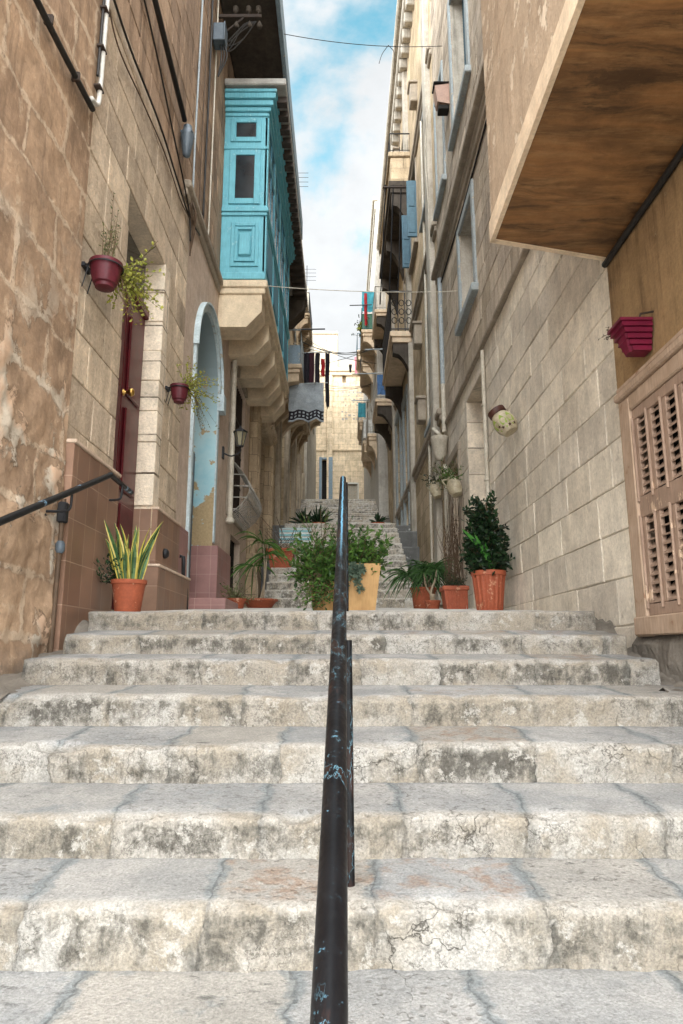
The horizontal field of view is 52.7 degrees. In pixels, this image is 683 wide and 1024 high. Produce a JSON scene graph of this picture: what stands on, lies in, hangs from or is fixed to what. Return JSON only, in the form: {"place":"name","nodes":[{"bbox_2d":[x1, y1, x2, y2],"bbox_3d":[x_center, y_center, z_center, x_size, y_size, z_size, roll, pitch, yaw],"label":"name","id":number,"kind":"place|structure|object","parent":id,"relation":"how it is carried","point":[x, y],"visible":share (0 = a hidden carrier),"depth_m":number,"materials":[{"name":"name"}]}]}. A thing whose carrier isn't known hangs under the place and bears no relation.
{"place":"outdoors","nodes":[
{"label":"outdoors","id":0,"kind":"place"},
{"bbox_2d":[288,506,313,523],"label":"potted plant","id":1,"kind":"object","parent":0,"point":[303,512],"visible":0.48,"depth_m":18.78,"materials":[{"name":"green plant"}]},
{"bbox_2d":[304,505,333,522],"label":"potted plant","id":2,"kind":"object","parent":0,"point":[316,517],"visible":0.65,"depth_m":18.51,"materials":[{"name":"green plant"}]},
{"bbox_2d":[264,523,413,607],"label":"stone steps","id":3,"kind":"structure","parent":0,"point":[280,587],"depth_m":13.46,"materials":[{"name":"stone"}]},
{"bbox_2d":[261,517,302,568],"bbox_3d":[-1.256,0.663,14.527,0.883,1.128,0.410,0,-11,0],"label":"potted plant","id":4,"kind":"object","parent":3,"relation":"on","point":[288,554],"visible":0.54,"depth_m":14.30,"materials":[{"name":"ceramic"}]},
{"bbox_2d":[279,528,310,542],"bbox_3d":[-1.060,0.802,15.840,0.720,0.840,0.340,0,-11,0],"label":"bench","id":5,"kind":"object","parent":3,"relation":"on","point":[289,531],"visible":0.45,"depth_m":15.73,"materials":[{"name":"blue paint"}]},
{"bbox_2d":[283,0,396,359],"label":"sky","id":6,"kind":"structure","parent":0,"point":[340,91],"materials":[{"name":"blue"}]},
{"bbox_2d":[0,610,682,1023],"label":"stone steps","id":7,"kind":"structure","parent":0,"point":[518,810],"depth_m":2.21,"materials":[{"name":"stone"}]},
{"bbox_2d":[0,620,88,699],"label":"pavement edge","id":8,"kind":"object","parent":7,"relation":"on","point":[11,683],"visible":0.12,"depth_m":3.63,"materials":[{"name":"grey stone"}]},
{"bbox_2d":[93,520,161,611],"bbox_3d":[-1.666,0.410,5.227,0.549,0.707,0.331,5,-12,-25],"label":"potted plant","id":9,"kind":"object","parent":7,"relation":"on","point":[127,568],"visible":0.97,"depth_m":5.18,"materials":[{"name":"green plant"}]},
{"bbox_2d":[310,476,354,1023],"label":"handrail","id":10,"kind":"object","parent":7,"relation":"on","point":[336,880],"visible":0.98,"depth_m":1.25,"materials":[{"name":"black metal"}]},
{"bbox_2d":[595,617,682,692],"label":"pavement edge","id":11,"kind":"object","parent":7,"relation":"on","point":[604,626],"visible":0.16,"depth_m":4.35,"materials":[{"name":"grey stone"}]},
{"bbox_2d":[141,608,541,611],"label":"pavement","id":12,"kind":"structure","parent":0,"point":[310,609],"depth_m":7.23,"materials":[{"name":"grey stone"}]},
{"bbox_2d":[53,0,199,651],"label":"townhouse","id":13,"kind":"structure","parent":12,"relation":"on","point":[123,421],"depth_m":6.52,"materials":[{"name":"stone"}]},
{"bbox_2d":[81,192,164,324],"bbox_3d":[-1.644,-1.834,5.289,0.460,0.899,0.691,-2,-11,10],"label":"hanging pot","id":14,"kind":"object","parent":13,"relation":"attached to","point":[108,273],"visible":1,"depth_m":5.14,"materials":[{"name":"red plastic"}]},
{"bbox_2d":[111,288,148,609],"bbox_3d":[-2.031,-0.682,6.403,0.197,3.190,1.230,0,-11,0],"label":"door","id":15,"kind":"structure","parent":13,"relation":"in","point":[132,336],"depth_m":6.66,"materials":[{"name":"paint"}]},
{"bbox_2d":[109,7,189,218],"bbox_3d":[-1.868,-3.784,6.956,0.013,0.264,3.045,0,-11,0],"label":"cable","id":16,"kind":"object","parent":13,"relation":"attached to","point":[144,107],"visible":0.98,"depth_m":6.49,"materials":[{"name":"black rubber"}]},
{"bbox_2d":[113,0,199,235],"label":"cable","id":17,"kind":"object","parent":13,"relation":"attached to","point":[134,59],"visible":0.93,"depth_m":6.74,"materials":[{"name":"black rubber"}]},
{"bbox_2d":[143,0,190,240],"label":"cable","id":18,"kind":"object","parent":13,"relation":"attached to","point":[147,13],"visible":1,"depth_m":7.46,"materials":[{"name":"black rubber"}]},
{"bbox_2d":[152,0,194,157],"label":"cable","id":19,"kind":"object","parent":13,"relation":"attached to","point":[187,136],"visible":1,"depth_m":7.67,"materials":[{"name":"black rubber"}]},
{"bbox_2d":[165,356,221,431],"bbox_3d":[-1.572,-1.309,7.517,0.614,0.804,0.701,-4,-12,18],"label":"hanging pot","id":20,"kind":"object","parent":13,"relation":"attached to","point":[181,393],"visible":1,"depth_m":7.48,"materials":[{"name":"red plastic"}]},
{"bbox_2d":[220,582,254,608],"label":"potted plant","id":21,"kind":"object","parent":12,"relation":"on","point":[240,600],"visible":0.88,"depth_m":9.81,"materials":[{"name":"green plant"}]},
{"bbox_2d":[175,0,307,608],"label":"townhouse","id":22,"kind":"structure","parent":12,"relation":"on","point":[246,251],"depth_m":10.97,"materials":[{"name":"brown stone"}]},
{"bbox_2d":[188,453,194,587],"bbox_3d":[-2.225,-0.663,9.520,0.090,4.435,1.850,0,-11,0],"label":"door","id":23,"kind":"structure","parent":22,"relation":"in","point":[194,453],"depth_m":10.09,"materials":[{"name":"blue paint"}]},
{"bbox_2d":[189,199,196,255],"bbox_3d":[-1.834,-3.521,8.514,0.089,0.722,0.179,0,-11,0],"label":"cable bundle","id":24,"kind":"object","parent":22,"relation":"attached to","point":[194,217],"visible":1,"depth_m":8.52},
{"bbox_2d":[192,0,203,186],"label":"cable","id":25,"kind":"object","parent":22,"relation":"attached to","point":[196,113],"visible":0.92,"depth_m":8.95,"materials":[{"name":"grey plastic"}]},
{"bbox_2d":[199,0,208,205],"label":"cable","id":26,"kind":"object","parent":22,"relation":"attached to","point":[203,104],"visible":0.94,"depth_m":9.34,"materials":[{"name":"grey plastic"}]},
{"bbox_2d":[202,0,213,218],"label":"cable","id":27,"kind":"object","parent":22,"relation":"attached to","point":[207,120],"visible":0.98,"depth_m":9.65,"materials":[{"name":"grey plastic"}]},
{"bbox_2d":[208,0,218,233],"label":"cable","id":28,"kind":"object","parent":22,"relation":"attached to","point":[213,128],"visible":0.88,"depth_m":10.02,"materials":[{"name":"beige plastic"}]},
{"bbox_2d":[213,21,227,76],"bbox_3d":[-1.774,-6.759,10.122,0.212,0.834,0.220,0,-11,0],"label":"junction box","id":29,"kind":"object","parent":22,"relation":"attached to","point":[220,35],"visible":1,"depth_m":10.09,"materials":[{"name":"grey metal"}]},
{"bbox_2d":[225,360,236,523],"bbox_3d":[-1.820,-1.196,11.508,0.150,2.820,0.146,0,-11,0],"label":"drainpipe","id":30,"kind":"object","parent":22,"relation":"attached to","point":[229,519],"visible":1,"depth_m":11.46,"materials":[{"name":"beige metal"}]},
{"bbox_2d":[222,426,247,459],"bbox_3d":[-1.701,-1.113,11.033,0.398,0.550,0.204,0,-11,0],"label":"wall lantern","id":31,"kind":"object","parent":22,"relation":"attached to","point":[240,433],"depth_m":10.98,"materials":[{"name":"black metal"}]},
{"bbox_2d":[219,5,261,51],"bbox_3d":[-1.547,-7.322,10.482,0.683,0.860,0.104,0,-11,0],"label":"insulator rack","id":32,"kind":"object","parent":22,"relation":"attached to","point":[247,15],"visible":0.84,"depth_m":10.52,"materials":[{"name":"metal"}]},
{"bbox_2d":[233,386,261,530],"bbox_3d":[-1.751,-1.084,12.536,0.449,2.658,1.780,0,-11,0],"label":"window","id":33,"kind":"structure","parent":22,"relation":"in","point":[238,472],"depth_m":12.71,"materials":[{"name":"metal"}]},
{"bbox_2d":[284,34,439,46],"bbox_3d":[0.456,-8.237,12.049,3.059,0.991,0.011,5,-12,-23],"label":"overhead wire","id":34,"kind":"object","parent":22,"relation":"attached to","point":[363,44],"visible":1,"depth_m":12.03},
{"bbox_2d":[269,286,455,291],"bbox_3d":[0.340,-3.568,11.039,3.100,0.124,0.011,1,-11,-6],"label":"overhead wire","id":35,"kind":"object","parent":22,"relation":"attached to","point":[352,291],"visible":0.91,"depth_m":10.98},
{"bbox_2d":[230,529,292,607],"bbox_3d":[-1.476,1.019,11.977,1.084,1.319,1.210,-4,-12,20],"label":"potted plant","id":36,"kind":"object","parent":12,"relation":"on","point":[262,601],"visible":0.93,"depth_m":11.89,"materials":[{"name":"green plant"}]},
{"bbox_2d":[261,525,283,590],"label":"pavement retaining steps","id":37,"kind":"structure","parent":12,"relation":"on","point":[268,573],"depth_m":16.17,"materials":[{"name":"grey stone"}]},
{"bbox_2d":[244,329,304,607],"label":"townhouse","id":38,"kind":"structure","parent":12,"relation":"on","point":[262,439],"depth_m":16.71,"materials":[{"name":"stone"}]},
{"bbox_2d":[302,351,331,383],"bbox_3d":[-0.850,-3.795,18.172,1.201,1.034,0.278,0,-11,0],"label":"clothes rod","id":39,"kind":"object","parent":38,"relation":"attached to","point":[316,352],"visible":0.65,"depth_m":18.38,"materials":[{"name":"grey metal"}]},
{"bbox_2d":[288,383,323,421],"bbox_3d":[-0.911,-2.819,17.846,0.927,1.073,0.140,0,-11,0],"label":"towel","id":40,"kind":"object","parent":39,"relation":"hanging from","point":[306,402],"visible":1,"depth_m":17.85,"materials":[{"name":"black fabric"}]},
{"bbox_2d":[303,353,309,382],"bbox_3d":[-0.917,-3.514,18.248,0.181,1.472,0.076,0,-11,0],"label":"garment","id":41,"kind":"object","parent":39,"relation":"hanging from","point":[306,367],"visible":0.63,"depth_m":18.31,"materials":[{"name":"black fabric"}]},
{"bbox_2d":[309,353,314,382],"bbox_3d":[-0.789,-3.620,18.268,0.144,1.254,0.088,0,-11,0],"label":"garment","id":42,"kind":"object","parent":39,"relation":"hanging from","point":[311,369],"visible":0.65,"depth_m":18.30,"materials":[{"name":"fabric"}]},
{"bbox_2d":[315,353,319,382],"bbox_3d":[-0.636,-3.462,18.238,0.138,1.576,0.084,0,-11,0],"label":"garment","id":43,"kind":"object","parent":39,"relation":"hanging from","point":[317,367],"visible":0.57,"depth_m":18.31,"materials":[{"name":"black fabric"}]},
{"bbox_2d":[321,358,324,376],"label":"garment","id":44,"kind":"object","parent":39,"relation":"hanging from","point":[323,367],"visible":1,"depth_m":18.31,"materials":[{"name":"red fabric"}]},
{"bbox_2d":[325,353,329,408],"bbox_3d":[-0.374,-3.461,18.237,0.121,1.579,0.084,0,-11,0],"label":"garment","id":45,"kind":"object","parent":39,"relation":"hanging from","point":[327,368],"visible":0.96,"depth_m":18.24,"materials":[{"name":"black fabric"}]},
{"bbox_2d":[284,508,363,610],"bbox_3d":[-0.185,0.488,6.954,0.837,1.096,0.702,0,-11,0],"label":"potted plant","id":46,"kind":"object","parent":12,"relation":"on","point":[317,567],"visible":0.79,"depth_m":6.82,"materials":[{"name":"plant"}]},
{"bbox_2d":[324,522,393,609],"bbox_3d":[0.170,0.557,6.989,0.773,0.928,0.677,0,-11,0],"label":"planter","id":47,"kind":"object","parent":12,"relation":"on","point":[365,563],"visible":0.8,"depth_m":6.80,"materials":[{"name":"ceramic"}]},
{"bbox_2d":[372,0,445,607],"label":"townhouse","id":48,"kind":"structure","parent":12,"relation":"on","point":[403,428],"depth_m":18.16,"materials":[{"name":"grey stone"}]},
{"bbox_2d":[377,375,384,394],"bbox_3d":[1.432,-4.512,24.462,0.348,0.756,0.060,0,-11,0],"label":"garment","id":49,"kind":"object","parent":48,"relation":"hanging from","point":[380,389],"visible":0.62,"depth_m":24.46,"materials":[{"name":"blue fabric"}]},
{"bbox_2d":[380,185,405,304],"bbox_3d":[1.442,-6.909,17.897,0.876,2.685,1.243,0,-11,0],"label":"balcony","id":50,"kind":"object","parent":48,"relation":"attached to","point":[393,187],"visible":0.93,"depth_m":17.79,"materials":[{"name":"metal"}]},
{"bbox_2d":[420,121,433,563],"bbox_3d":[1.840,-3.750,14.903,0.058,10.800,0.111,0,-11,0],"label":"drainpipe","id":51,"kind":"object","parent":48,"relation":"attached to","point":[427,359],"visible":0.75,"depth_m":14.82,"materials":[{"name":"grey metal"}]},
{"bbox_2d":[425,105,429,248],"bbox_3d":[1.769,-6.571,14.062,0.085,3.607,0.422,0,-11,0],"label":"cable","id":52,"kind":"object","parent":48,"relation":"attached to","point":[426,177],"visible":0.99,"depth_m":14.15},
{"bbox_2d":[420,463,442,498],"bbox_3d":[1.686,-0.546,12.810,0.427,0.655,0.636,0,-11,0],"label":"hanging pot","id":53,"kind":"object","parent":48,"relation":"attached to","point":[433,485],"visible":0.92,"depth_m":12.67,"materials":[{"name":"beige ceramic"}]},
{"bbox_2d":[430,278,448,565],"bbox_3d":[1.740,-1.284,12.903,0.320,5.980,1.616,0,-11,0],"label":"drainpipe","id":54,"kind":"object","parent":48,"relation":"attached to","point":[439,441],"visible":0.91,"depth_m":12.32,"materials":[{"name":"grey plastic"}]},
{"bbox_2d":[396,525,421,584],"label":"pavement retaining steps","id":55,"kind":"structure","parent":12,"relation":"on","point":[408,539],"depth_m":17.08,"materials":[{"name":"grey stone"}]},
{"bbox_2d":[379,557,456,608],"bbox_3d":[1.175,1.082,10.306,1.236,0.768,0.976,0,-11,0],"label":"potted plant","id":56,"kind":"object","parent":12,"relation":"on","point":[420,595],"visible":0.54,"depth_m":10.19,"materials":[{"name":"green plant"}]},
{"bbox_2d":[409,562,447,608],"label":"potted plant","id":57,"kind":"object","parent":12,"relation":"on","point":[432,603],"visible":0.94,"depth_m":9.56,"materials":[{"name":"green plant"}]},
{"bbox_2d":[436,515,468,608],"bbox_3d":[1.507,0.665,9.296,0.453,1.342,0.450,0,-11,0],"label":"potted plant","id":58,"kind":"object","parent":12,"relation":"on","point":[454,595],"visible":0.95,"depth_m":9.19,"materials":[{"name":"green plant"}]},
{"bbox_2d":[458,489,514,609],"bbox_3d":[1.602,0.428,7.585,0.646,1.346,0.600,0,-11,0],"label":"potted plant","id":59,"kind":"object","parent":12,"relation":"on","point":[486,557],"visible":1,"depth_m":7.42,"materials":[{"name":"green plant"}]},
{"bbox_2d":[430,0,636,647],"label":"townhouse","id":60,"kind":"structure","parent":12,"relation":"on","point":[533,324],"depth_m":7.07,"materials":[{"name":"grey stone"}]},
{"bbox_2d":[432,81,449,115],"bbox_3d":[1.740,-7.205,12.057,0.280,0.520,0.260,0,-11,0],"label":"wall lamp","id":61,"kind":"object","parent":60,"relation":"attached to","point":[440,92],"visible":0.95,"depth_m":11.97,"materials":[{"name":"pink metal"}]},
{"bbox_2d":[429,461,456,490],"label":"plant","id":62,"kind":"object","parent":60,"relation":"attached to","point":[440,482],"visible":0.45,"depth_m":11.59,"materials":[{"name":"green plant"}]},
{"bbox_2d":[437,457,463,497],"bbox_3d":[1.671,-0.528,10.681,0.423,0.624,0.627,4,-12,-20],"label":"hanging pot","id":63,"kind":"object","parent":60,"relation":"attached to","point":[453,484],"visible":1,"depth_m":10.57,"materials":[{"name":"beige ceramic"}]},
{"bbox_2d":[442,490,463,580],"bbox_3d":[1.803,0.651,11.196,0.254,1.923,2.091,0,-11,0],"label":"climbing plant","id":64,"kind":"object","parent":60,"relation":"attached to","point":[452,519],"visible":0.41,"depth_m":10.87,"materials":[{"name":"brown plant"}]},
{"bbox_2d":[441,120,486,282],"bbox_3d":[1.852,-4.869,9.438,0.033,0.177,7.601,0,-11,0],"label":"cable","id":65,"kind":"object","parent":60,"relation":"attached to","point":[480,143],"visible":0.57,"depth_m":10.09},
{"bbox_2d":[462,0,465,65],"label":"window","id":66,"kind":"structure","parent":60,"relation":"in","point":[462,0],"depth_m":11.68,"materials":[{"name":"grey paint"}]},
{"bbox_2d":[480,350,489,502],"bbox_3d":[1.845,-0.520,8.769,0.060,3.260,0.086,0,-11,0],"label":"drainpipe","id":67,"kind":"object","parent":60,"relation":"attached to","point":[486,456],"visible":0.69,"depth_m":8.87,"materials":[{"name":"beige metal"}]},
{"bbox_2d":[488,405,517,436],"bbox_3d":[1.709,-0.965,7.319,0.306,0.349,0.243,-5,-12,25],"label":"hanging pot","id":68,"kind":"object","parent":60,"relation":"attached to","point":[504,421],"visible":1,"depth_m":7.23,"materials":[{"name":"beige ceramic"}]},
{"bbox_2d":[296,499,390,523],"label":"stone steps","id":69,"kind":"structure","parent":0,"point":[362,510],"depth_m":28.83,"materials":[{"name":"stone"}]},
{"bbox_2d":[369,512,387,522],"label":"potted plant","id":70,"kind":"object","parent":69,"relation":"on","point":[378,519],"visible":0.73,"depth_m":18.55,"materials":[{"name":"green plant"}]},
{"label":"ground","id":71,"kind":"structure","parent":0,"visible":0},
{"bbox_2d":[0,0,101,675],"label":"stone house","id":72,"kind":"structure","parent":71,"relation":"on","point":[46,116],"depth_m":4.26,"materials":[{"name":"brown stone"}]},
{"bbox_2d":[47,499,68,652],"bbox_3d":[-1.840,0.445,4.470,0.060,1.080,0.060,0,-11,0],"label":"drainpipe","id":73,"kind":"object","parent":72,"relation":"attached to","point":[62,517],"visible":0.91,"depth_m":4.48,"materials":[{"name":"black metal"}]},
{"bbox_2d":[33,0,95,111],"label":"cable","id":74,"kind":"object","parent":72,"relation":"attached to","point":[48,20],"visible":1,"depth_m":4.54,"materials":[{"name":"rubber"}]},
{"bbox_2d":[0,472,133,525],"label":"handrail","id":75,"kind":"object","parent":72,"relation":"attached to","point":[19,513],"visible":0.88,"depth_m":4.37,"materials":[{"name":"black metal"}]},
{"bbox_2d":[90,0,109,106],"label":"conduit","id":76,"kind":"object","parent":72,"relation":"attached to","point":[101,45],"visible":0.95,"depth_m":5.26,"materials":[{"name":"white paint"}]},
{"bbox_2d":[481,0,682,681],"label":"townhouse","id":77,"kind":"structure","parent":71,"relation":"on","point":[584,108],"depth_m":3.97,"materials":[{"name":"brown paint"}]},
{"bbox_2d":[598,311,653,356],"bbox_3d":[1.758,-1.077,4.289,0.245,0.259,0.339,0,-11,0],"label":"hanging pot","id":78,"kind":"object","parent":77,"relation":"attached to","point":[632,336],"visible":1,"depth_m":4.15,"materials":[{"name":"plastic"}]},
{"bbox_2d":[602,144,682,267],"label":"cable","id":79,"kind":"object","parent":77,"relation":"attached to","point":[661,181],"visible":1,"depth_m":4.18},
{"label":"pavement","id":80,"kind":"structure","parent":0,"visible":0},
{"bbox_2d":[273,245,312,525],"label":"townhouse","id":81,"kind":"structure","parent":80,"relation":"on","point":[289,486],"depth_m":25.32,"materials":[{"name":"grey stone"}]},
{"bbox_2d":[301,328,324,329],"bbox_3d":[-1.175,-5.555,20.997,1.351,0.068,0.044,0,-11,0],"label":"clothes pole","id":82,"kind":"object","parent":81,"relation":"attached to","point":[314,329],"visible":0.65,"depth_m":20.98,"materials":[{"name":"grey metal"}]},
{"bbox_2d":[302,335,375,363],"bbox_3d":[-0.251,-5.932,24.897,0.018,3.616,6.136,5,-13,-26],"label":"overhead wire","id":83,"kind":"object","parent":81,"relation":"attached to","point":[338,355],"visible":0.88,"depth_m":24.19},
{"bbox_2d":[304,287,321,498],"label":"townhouse","id":84,"kind":"structure","parent":80,"relation":"on","point":[310,465],"depth_m":38.30,"materials":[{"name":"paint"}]},
{"bbox_2d":[313,331,363,498],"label":"end building","id":85,"kind":"structure","parent":80,"relation":"on","point":[338,451],"depth_m":46.96,"materials":[{"name":"beige stone"}]},
{"bbox_2d":[322,461,326,498],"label":"doorway","id":86,"kind":"structure","parent":85,"relation":"in","point":[324,463],"depth_m":46.58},
{"bbox_2d":[348,485,356,498],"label":"louvred door","id":87,"kind":"structure","parent":85,"relation":"in","point":[348,485],"depth_m":46.27,"materials":[{"name":"grey wood"}]},
{"bbox_2d":[356,197,388,514],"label":"townhouse","id":88,"kind":"structure","parent":80,"relation":"on","point":[374,454],"depth_m":30.52,"materials":[{"name":"stone"}]},
{"bbox_2d":[299,340,369,354],"bbox_3d":[0.002,-6.093,25.236,0.022,2.971,7.569,-4,-12,20],"label":"overhead wire","id":89,"kind":"object","parent":88,"relation":"attached to","point":[334,353],"visible":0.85,"depth_m":24.47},
{"bbox_2d":[351,312,369,336],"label":"potted plant","id":90,"kind":"object","parent":88,"relation":"on","point":[359,327],"visible":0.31,"depth_m":29.98,"materials":[{"name":"green plant"}]},
{"bbox_2d":[358,403,365,417],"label":"garment","id":91,"kind":"object","parent":88,"relation":"hanging from","point":[361,409],"visible":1,"depth_m":36.67,"materials":[{"name":"teal fabric"}]},
{"bbox_2d":[364,293,367,325],"bbox_3d":[1.044,-8.694,29.631,0.140,1.528,0.066,2,-12,-12],"label":"garment","id":92,"kind":"object","parent":88,"relation":"hanging from","point":[365,307],"visible":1,"depth_m":29.64,"materials":[{"name":"red fabric"}]},
{"bbox_2d":[363,420,371,437],"bbox_3d":[1.234,-3.888,32.294,0.431,0.909,0.064,0,-11,0],"label":"garment","id":93,"kind":"object","parent":88,"relation":"hanging from","point":[369,428],"visible":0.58,"depth_m":32.31,"materials":[{"name":"white fabric"}]},
{"bbox_2d":[362,292,373,311],"bbox_3d":[1.148,-9.057,29.739,0.554,0.974,0.057,-1,-11,3],"label":"garment","id":94,"kind":"object","parent":88,"relation":"hanging from","point":[370,297],"visible":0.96,"depth_m":29.74,"materials":[{"name":"teal fabric"}]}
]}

